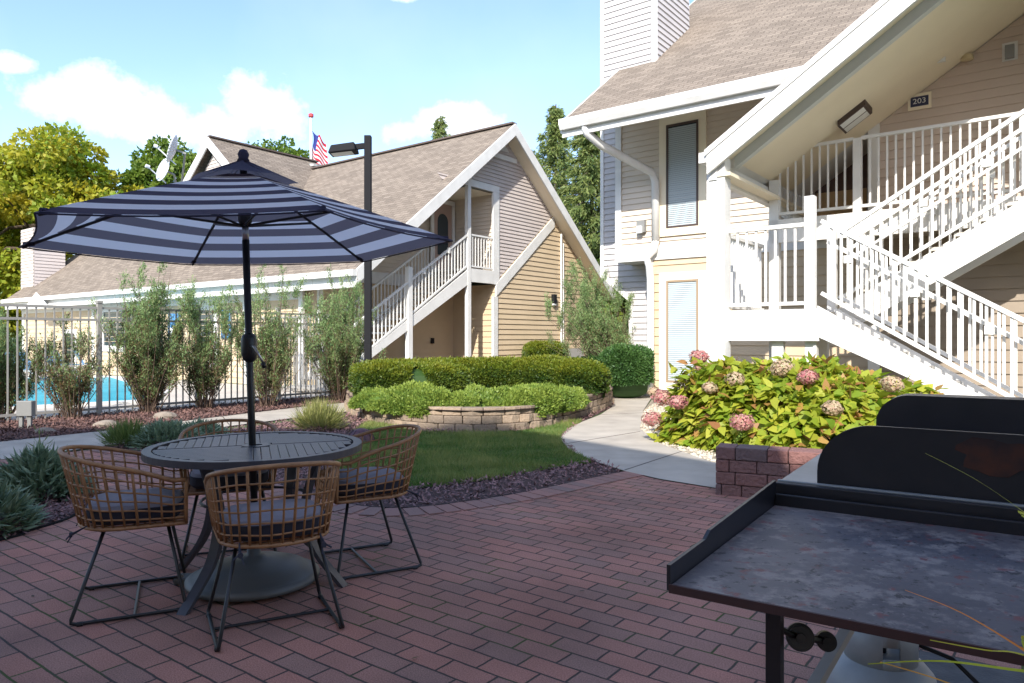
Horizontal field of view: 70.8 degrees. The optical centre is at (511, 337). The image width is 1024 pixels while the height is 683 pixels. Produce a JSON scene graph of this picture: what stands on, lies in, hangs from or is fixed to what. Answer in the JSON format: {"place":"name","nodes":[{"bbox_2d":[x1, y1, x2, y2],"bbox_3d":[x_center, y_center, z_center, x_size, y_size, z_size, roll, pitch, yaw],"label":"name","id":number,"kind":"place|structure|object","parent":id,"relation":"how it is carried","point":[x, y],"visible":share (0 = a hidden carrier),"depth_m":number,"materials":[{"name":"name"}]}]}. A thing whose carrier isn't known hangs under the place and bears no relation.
{"place":"outdoors","nodes":[
{"label":"outdoors","id":0,"kind":"place"},
{"bbox_2d":[0,461,90,538],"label":"mulch bed","id":1,"kind":"object","parent":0,"point":[49,521],"visible":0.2,"depth_m":5.28,"materials":[{"name":"wood"}]},
{"bbox_2d":[0,477,50,538],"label":"silver plant","id":2,"kind":"object","parent":1,"relation":"on","point":[14,505],"visible":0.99,"depth_m":4.86,"materials":[{"name":"green plant"}]},
{"bbox_2d":[28,424,51,451],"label":"wild flower","id":3,"kind":"object","parent":1,"relation":"on","point":[39,438],"visible":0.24,"depth_m":6.82,"materials":[{"name":"green plant"}]},
{"bbox_2d":[0,440,100,504],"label":"silver plant","id":4,"kind":"object","parent":1,"relation":"on","point":[40,464],"visible":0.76,"depth_m":5.72,"materials":[{"name":"green plant"}]},
{"bbox_2d":[14,377,135,404],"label":"pool water","id":5,"kind":"structure","parent":0,"point":[105,393],"depth_m":16.94,"materials":[{"name":"blue liquid"}]},
{"bbox_2d":[5,372,328,420],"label":"pool deck","id":6,"kind":"structure","parent":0,"point":[186,395],"depth_m":16.17,"materials":[{"name":"beige concrete"}]},
{"bbox_2d":[14,352,48,375],"bbox_3d":[-14.987,0.889,22.372,1.879,0.862,0.680,0,0,30],"label":"pool lounger","id":7,"kind":"object","parent":6,"relation":"on","point":[25,365],"visible":0.08,"depth_m":22.53,"materials":[{"name":"white paint"}]},
{"bbox_2d":[4,376,167,409],"bbox_3d":[-13.958,1.300,19.101,7.961,0.060,15.297,0,0,-42],"label":"pool coping","id":8,"kind":"object","parent":6,"relation":"on","point":[94,403],"visible":0.2,"depth_m":14.29,"materials":[{"name":"white paint"}]},
{"bbox_2d":[261,316,336,391],"bbox_3d":[-5.050,0.372,17.153,3.200,1.795,0.040,0,0,37],"label":"pool fence","id":9,"kind":"object","parent":6,"relation":"on","point":[303,387],"visible":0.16,"depth_m":17.16,"materials":[{"name":"black metal"}]},
{"bbox_2d":[0,395,344,441],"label":"fence mulch bed","id":10,"kind":"object","parent":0,"point":[119,420],"visible":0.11,"depth_m":11.14,"materials":[{"name":"wood"}]},
{"bbox_2d":[16,400,35,428],"bbox_3d":[-6.973,1.110,10.330,0.220,0.420,0.100,0,0,0],"label":"junction box","id":11,"kind":"object","parent":10,"relation":"on","point":[27,408],"visible":0.82,"depth_m":10.28,"materials":[{"name":"grey paint"}]},
{"bbox_2d":[0,292,58,420],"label":"feathery juniper","id":12,"kind":"object","parent":10,"relation":"on","point":[12,376],"visible":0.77,"depth_m":11.41,"materials":[{"name":"green plant"}]},
{"bbox_2d":[34,427,55,433],"bbox_3d":[-6.413,1.278,9.899,0.307,0.103,0.193,0,0,0],"label":"rock","id":13,"kind":"object","parent":10,"relation":"on","point":[47,429],"visible":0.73,"depth_m":9.85,"materials":[{"name":"grey stone"}]},
{"bbox_2d":[24,310,118,418],"bbox_3d":[-7.169,0.434,11.593,1.203,1.782,1.208,0,0,40],"label":"feathery juniper","id":14,"kind":"object","parent":10,"relation":"on","point":[69,392],"visible":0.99,"depth_m":11.53,"materials":[{"name":"green plant"}]},
{"bbox_2d":[92,420,116,427],"bbox_3d":[-5.942,1.266,10.563,0.319,0.133,0.330,0,0,44],"label":"rock","id":15,"kind":"object","parent":10,"relation":"on","point":[101,423],"visible":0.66,"depth_m":10.49,"materials":[{"name":"beige stone"}]},
{"bbox_2d":[88,262,202,413],"bbox_3d":[-6.282,-0.118,12.480,1.706,2.887,1.764,0,0,0],"label":"feathery juniper","id":16,"kind":"object","parent":10,"relation":"on","point":[144,337],"visible":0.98,"depth_m":12.30,"materials":[{"name":"green plant"}]},
{"bbox_2d":[149,411,177,419],"bbox_3d":[-5.575,1.258,11.590,0.431,0.154,0.289,0,0,20],"label":"rock","id":17,"kind":"object","parent":10,"relation":"on","point":[165,414],"visible":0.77,"depth_m":11.51,"materials":[{"name":"beige stone"}]},
{"bbox_2d":[165,274,241,408],"bbox_3d":[-5.588,0.068,13.215,1.567,2.514,1.341,0,0,0],"label":"feathery juniper","id":18,"kind":"object","parent":10,"relation":"on","point":[203,359],"visible":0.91,"depth_m":13.04,"materials":[{"name":"green plant"}]},
{"bbox_2d":[226,265,320,406],"bbox_3d":[-4.601,-0.104,13.540,1.598,2.860,1.564,0,0,-45],"label":"feathery juniper","id":19,"kind":"object","parent":10,"relation":"on","point":[277,349],"visible":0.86,"depth_m":13.38,"materials":[{"name":"green plant"}]},
{"bbox_2d":[294,264,386,401],"bbox_3d":[-3.563,-0.222,14.789,1.881,3.096,1.790,0,0,21],"label":"feathery juniper","id":20,"kind":"object","parent":10,"relation":"on","point":[340,353],"visible":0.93,"depth_m":14.61,"materials":[{"name":"green plant"}]},
{"bbox_2d":[0,403,345,458],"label":"walkway","id":21,"kind":"structure","parent":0,"point":[7,449],"depth_m":9.34,"materials":[{"name":"concrete"}]},
{"bbox_2d":[100,407,681,469],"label":"path joints","id":22,"kind":"object","parent":21,"relation":"on","point":[567,443],"visible":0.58,"depth_m":9.03,"materials":[{"name":"grey concrete"}]},
{"bbox_2d":[0,0,693,216],"label":"sky","id":23,"kind":"structure","parent":0,"point":[129,72],"materials":[{"name":"blue"}]},
{"bbox_2d":[0,341,715,488],"bbox_3d":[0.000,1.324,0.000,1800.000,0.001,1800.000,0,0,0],"label":"ground","id":24,"kind":"structure","parent":0,"point":[274,421],"depth_m":10.77,"materials":[{"name":"brown soil"}]},
{"bbox_2d":[0,121,144,350],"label":"maple tree","id":25,"kind":"object","parent":24,"relation":"on","point":[43,169],"visible":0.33,"depth_m":33.87,"materials":[{"name":"green plant"}]},
{"bbox_2d":[119,134,196,190],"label":"leafy tree","id":26,"kind":"object","parent":24,"relation":"on","point":[139,172],"visible":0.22,"depth_m":38.17,"materials":[{"name":"green plant"}]},
{"bbox_2d":[0,301,345,420],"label":"pool fence","id":27,"kind":"object","parent":24,"relation":"on","point":[99,408],"visible":0.43,"depth_m":12.00,"materials":[{"name":"metal"}]},
{"bbox_2d":[246,138,298,155],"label":"leafy tree","id":28,"kind":"object","parent":24,"relation":"on","point":[282,149],"visible":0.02,"depth_m":48.33,"materials":[{"name":"green plant"}]},
{"bbox_2d":[270,135,312,158],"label":"leafy tree","id":29,"kind":"object","parent":24,"relation":"on","point":[304,153],"visible":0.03,"depth_m":51.60,"materials":[{"name":"green plant"}]},
{"bbox_2d":[1,122,615,393],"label":"apartment building","id":30,"kind":"structure","parent":24,"relation":"on","point":[487,201],"depth_m":22.50,"materials":[{"name":"wood"}]},
{"bbox_2d":[64,329,77,369],"bbox_3d":[-17.089,0.470,27.838,1.111,1.620,0.605,0,0,10],"label":"window","id":31,"kind":"structure","parent":30,"relation":"in","point":[74,332],"depth_m":27.74,"materials":[{"name":"white paint"}]},
{"bbox_2d":[102,309,136,351],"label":"window","id":32,"kind":"structure","parent":30,"relation":"in","point":[106,312],"depth_m":25.85,"materials":[{"name":"white paint"}]},
{"bbox_2d":[145,158,175,183],"bbox_3d":[-10.492,-4.371,22.565,0.658,1.835,3.665,0,0,-7],"label":"satellite dish","id":33,"kind":"object","parent":30,"relation":"attached to","point":[162,170],"visible":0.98,"depth_m":21.22,"materials":[{"name":"grey paint"}]},
{"bbox_2d":[153,134,185,181],"bbox_3d":[-10.712,-4.782,22.347,0.845,2.057,4.908,0,0,-28],"label":"satellite dish","id":34,"kind":"object","parent":30,"relation":"attached to","point":[172,150],"visible":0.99,"depth_m":20.46,"materials":[{"name":"grey paint"}]},
{"bbox_2d":[201,304,217,366],"bbox_3d":[-9.326,-0.080,21.938,1.191,1.920,0.669,0,0,9],"label":"window","id":35,"kind":"structure","parent":30,"relation":"in","point":[207,306],"depth_m":21.89,"materials":[{"name":"white paint"}]},
{"bbox_2d":[434,204,451,269],"bbox_3d":[-2.181,-3.100,22.464,0.080,2.160,0.830,0,0,37],"label":"door","id":36,"kind":"structure","parent":30,"relation":"in","point":[443,215],"depth_m":22.47,"materials":[{"name":"beige"}]},
{"bbox_2d":[0,465,622,540],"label":"bed edging","id":37,"kind":"object","parent":24,"relation":"on","point":[39,527],"visible":0.22,"depth_m":5.26,"materials":[{"name":"black"}]},
{"bbox_2d":[308,113,327,164],"bbox_3d":[-9.159,-4.654,34.000,0.905,11.949,0.240,0,0,0],"label":"flagpole","id":38,"kind":"object","parent":24,"relation":"on","point":[318,150],"visible":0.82,"depth_m":33.96,"materials":[{"name":"white paint"}]},
{"bbox_2d":[92,450,644,516],"bbox_3d":[-2.018,1.309,6.671,6.288,0.022,2.223,0,0,14],"label":"paver border","id":39,"kind":"object","parent":24,"relation":"on","point":[555,490],"visible":0.36,"depth_m":5.80,"materials":[{"name":"grey concrete"}]},
{"bbox_2d":[430,115,450,139],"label":"spruce tree","id":40,"kind":"object","parent":24,"relation":"on","point":[438,129],"visible":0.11,"depth_m":43.85,"materials":[{"name":"green plant"}]},
{"bbox_2d":[534,104,576,195],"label":"spruce tree","id":41,"kind":"object","parent":24,"relation":"on","point":[553,150],"visible":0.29,"depth_m":36.69,"materials":[{"name":"green plant"}]},
{"bbox_2d":[556,131,599,263],"bbox_3d":[4.239,-4.550,32.659,6.758,12.583,7.445,0,0,0],"label":"spruce tree","id":42,"kind":"object","parent":24,"relation":"on","point":[585,190],"visible":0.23,"depth_m":32.49,"materials":[{"name":"green plant"}]},
{"bbox_2d":[595,259,628,334],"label":"leafy tree","id":43,"kind":"object","parent":24,"relation":"on","point":[623,309],"visible":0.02,"depth_m":27.18,"materials":[{"name":"green plant"}]},
{"bbox_2d":[640,398,715,462],"bbox_3d":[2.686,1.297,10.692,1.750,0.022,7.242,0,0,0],"label":"gravel","id":44,"kind":"structure","parent":24,"relation":"on","point":[653,407],"depth_m":8.80,"materials":[{"name":"beige gravel"}]},
{"bbox_2d":[641,350,948,451],"bbox_3d":[3.427,0.791,8.605,2.674,1.291,3.500,0,0,-34],"label":"hydrangea bush","id":45,"kind":"object","parent":44,"relation":"on","point":[786,400],"visible":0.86,"depth_m":8.11,"materials":[{"name":"green plant"}]},
{"bbox_2d":[558,0,1023,397],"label":"apartment building","id":46,"kind":"structure","parent":24,"relation":"on","point":[843,180],"depth_m":11.52,"materials":[{"name":"wood"}]},
{"bbox_2d":[659,110,706,236],"bbox_3d":[3.688,-3.530,15.582,1.008,2.600,0.501,0,0,13],"label":"window","id":47,"kind":"structure","parent":46,"relation":"in","point":[682,138],"depth_m":15.55,"materials":[{"name":"glass"}]},
{"bbox_2d":[659,270,706,389],"bbox_3d":[3.687,-0.145,15.577,0.893,2.570,0.697,0,0,0],"label":"door","id":48,"kind":"structure","parent":46,"relation":"in","point":[689,311],"depth_m":15.60,"materials":[{"name":"white paint"}]},
{"bbox_2d":[815,153,867,215],"bbox_3d":[6.236,-3.100,13.617,0.950,2.160,0.070,0,0,37],"label":"door","id":49,"kind":"structure","parent":46,"relation":"in","point":[849,171],"depth_m":13.58,"materials":[{"name":"brown"}]},
{"bbox_2d":[105,401,620,507],"bbox_3d":[-1.455,1.316,11.212,6.144,0.001,11.147,0,0,7],"label":"mulch bed","id":50,"kind":"object","parent":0,"point":[471,490],"visible":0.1,"depth_m":6.51,"materials":[{"name":"brown wood"}]},
{"bbox_2d":[92,415,153,446],"bbox_3d":[-4.653,1.149,8.710,0.819,0.482,0.824,0,0,12],"label":"green tuft","id":51,"kind":"object","parent":50,"relation":"on","point":[122,432],"visible":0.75,"depth_m":8.58,"materials":[{"name":"green plant"}]},
{"bbox_2d":[124,417,209,449],"bbox_3d":[-4.220,1.145,8.794,1.054,0.394,1.029,0,0,0],"label":"silver plant","id":52,"kind":"object","parent":50,"relation":"on","point":[158,430],"visible":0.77,"depth_m":8.59,"materials":[{"name":"green plant"}]},
{"bbox_2d":[166,417,232,439],"bbox_3d":[-4.039,1.185,9.326,0.857,0.337,0.835,0,0,0],"label":"silver plant","id":53,"kind":"object","parent":50,"relation":"on","point":[210,427],"visible":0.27,"depth_m":9.29,"materials":[{"name":"green plant"}]},
{"bbox_2d":[279,395,353,430],"bbox_3d":[-2.761,1.135,10.319,1.117,0.690,1.166,0,0,0],"label":"ornamental tuft","id":54,"kind":"object","parent":50,"relation":"on","point":[320,413],"visible":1,"depth_m":10.18,"materials":[{"name":"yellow plant"}]},
{"bbox_2d":[328,135,371,360],"bbox_3d":[-3.091,-1.305,14.000,0.882,5.250,0.393,0,0,0],"label":"street lamp","id":55,"kind":"object","parent":50,"relation":"on","point":[344,149],"visible":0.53,"depth_m":13.94,"materials":[{"name":"black metal"}]},
{"bbox_2d":[349,428,374,441],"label":"rock","id":56,"kind":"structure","parent":50,"relation":"on","point":[366,438],"depth_m":8.96,"materials":[{"name":"grey stone"}]},
{"bbox_2d":[344,386,613,432],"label":"retaining wall","id":57,"kind":"structure","parent":50,"relation":"on","point":[502,418],"depth_m":10.23,"materials":[{"name":"stone"}]},
{"bbox_2d":[347,379,451,415],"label":"creeping juniper","id":58,"kind":"object","parent":57,"relation":"on","point":[380,399],"visible":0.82,"depth_m":10.78,"materials":[{"name":"green plant"}]},
{"bbox_2d":[351,358,472,395],"bbox_3d":[-1.690,0.772,12.233,2.097,0.885,1.335,0,0,-14],"label":"yew hedge","id":59,"kind":"object","parent":57,"relation":"on","point":[450,376],"visible":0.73,"depth_m":11.86,"materials":[{"name":"green plant"}]},
{"bbox_2d":[403,381,550,418],"bbox_3d":[-0.512,0.931,10.840,2.217,0.559,1.337,0,0,0],"label":"creeping juniper","id":60,"kind":"object","parent":57,"relation":"on","point":[474,395],"visible":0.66,"depth_m":10.47,"materials":[{"name":"green plant"}]},
{"bbox_2d":[347,353,612,400],"bbox_3d":[-0.587,0.737,13.502,4.914,0.932,2.058,0,0,0],"label":"yew hedge","id":61,"kind":"object","parent":57,"relation":"on","point":[588,375],"visible":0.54,"depth_m":13.05,"materials":[{"name":"green plant"}]},
{"bbox_2d":[509,382,591,415],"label":"creeping juniper","id":62,"kind":"object","parent":57,"relation":"on","point":[561,398],"visible":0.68,"depth_m":10.97,"materials":[{"name":"green plant"}]},
{"bbox_2d":[334,418,592,488],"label":"lawn","id":63,"kind":"structure","parent":0,"point":[496,466],"depth_m":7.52,"materials":[{"name":"green plant"}]},
{"bbox_2d":[0,449,1023,682],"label":"brick patio","id":64,"kind":"structure","parent":0,"point":[493,594],"depth_m":3.48,"materials":[{"name":"red brick"}]},
{"bbox_2d":[57,445,187,626],"bbox_3d":[-1.922,0.919,3.575,0.567,0.786,0.585,0,0,-25],"label":"rattan chair","id":65,"kind":"object","parent":64,"relation":"on","point":[106,508],"visible":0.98,"depth_m":3.41,"materials":[{"name":"wicker"}]},
{"bbox_2d":[178,419,278,564],"bbox_3d":[-1.739,0.919,4.443,0.585,0.786,0.567,0,0,-21],"label":"rattan chair","id":66,"kind":"object","parent":64,"relation":"on","point":[195,485],"visible":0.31,"depth_m":4.27,"materials":[{"name":"wicker"}]},
{"bbox_2d":[18,149,452,601],"bbox_3d":[-1.455,0.141,3.900,2.249,2.331,2.088,0,0,0],"label":"patio umbrella","id":67,"kind":"object","parent":64,"relation":"on","point":[244,212],"visible":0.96,"depth_m":3.89,"materials":[{"name":"blue fabric"}]},
{"bbox_2d":[141,431,361,615],"bbox_3d":[-1.390,0.944,3.920,1.120,0.728,1.120,0,0,0],"label":"patio table","id":68,"kind":"object","parent":64,"relation":"on","point":[205,455],"visible":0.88,"depth_m":3.78,"materials":[{"name":"grey metal"}]},
{"bbox_2d":[203,461,344,651],"bbox_3d":[-1.079,0.919,3.278,0.585,0.786,0.567,0,0,-27],"label":"rattan chair","id":69,"kind":"object","parent":64,"relation":"on","point":[272,523],"visible":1,"depth_m":3.14,"materials":[{"name":"wicker"}]},
{"bbox_2d":[315,424,421,579],"bbox_3d":[-0.818,0.919,4.232,0.567,0.786,0.585,0,0,-28],"label":"rattan chair","id":70,"kind":"object","parent":64,"relation":"on","point":[382,482],"visible":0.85,"depth_m":4.06,"materials":[{"name":"wicker"}]},
{"bbox_2d":[716,443,822,497],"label":"brick planter wall","id":71,"kind":"structure","parent":64,"relation":"on","point":[745,470],"depth_m":5.90,"materials":[{"name":"red brick"}]},
{"bbox_2d":[667,393,1023,682],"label":"outdoor griddle","id":72,"kind":"object","parent":64,"relation":"on","point":[851,531],"visible":1,"depth_m":1.56,"materials":[{"name":"metal"}]},
{"bbox_2d":[919,650,1023,682],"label":"shelf","id":73,"kind":"object","parent":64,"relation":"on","point":[949,672],"depth_m":2.79,"materials":[{"name":"black metal"}]},
{"bbox_2d":[826,631,979,682],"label":"propane tank","id":74,"kind":"object","parent":73,"relation":"on","point":[861,652],"visible":0.57,"depth_m":2.12,"materials":[{"name":"metal"}]},
{"bbox_2d":[561,394,716,487],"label":"concrete path","id":75,"kind":"structure","parent":0,"point":[624,451],"depth_m":8.47,"materials":[{"name":"grey concrete"}]},
{"bbox_2d":[540,256,635,357],"bbox_3d":[1.846,-0.434,17.407,2.448,3.521,1.934,0,0,25],"label":"feathery juniper","id":76,"kind":"object","parent":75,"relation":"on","point":[593,326],"visible":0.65,"depth_m":17.08,"materials":[{"name":"green plant"}]},
{"bbox_2d":[584,354,598,360],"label":"boxwood shrub","id":77,"kind":"object","parent":75,"relation":"on","point":[594,357],"visible":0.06,"depth_m":16.88,"materials":[{"name":"green plant"}]},
{"bbox_2d":[598,342,655,397],"bbox_3d":[2.476,0.689,15.619,1.280,1.201,1.279,0,0,0],"label":"boxwood shrub","id":78,"kind":"object","parent":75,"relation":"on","point":[630,367],"visible":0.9,"depth_m":15.26,"materials":[{"name":"green plant"}]},
{"bbox_2d":[869,467,1023,682],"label":"ornamental grass","id":79,"kind":"object","parent":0,"point":[1005,668],"depth_m":0.94,"materials":[{"name":"green plant"}]},
{"label":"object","id":80,"kind":"structure","parent":0,"visible":0},
{"bbox_2d":[521,340,568,365],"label":"boxwood shrub","id":81,"kind":"object","parent":80,"relation":"on","point":[537,347],"visible":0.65,"depth_m":22.54,"materials":[{"name":"green plant"}]}
]}

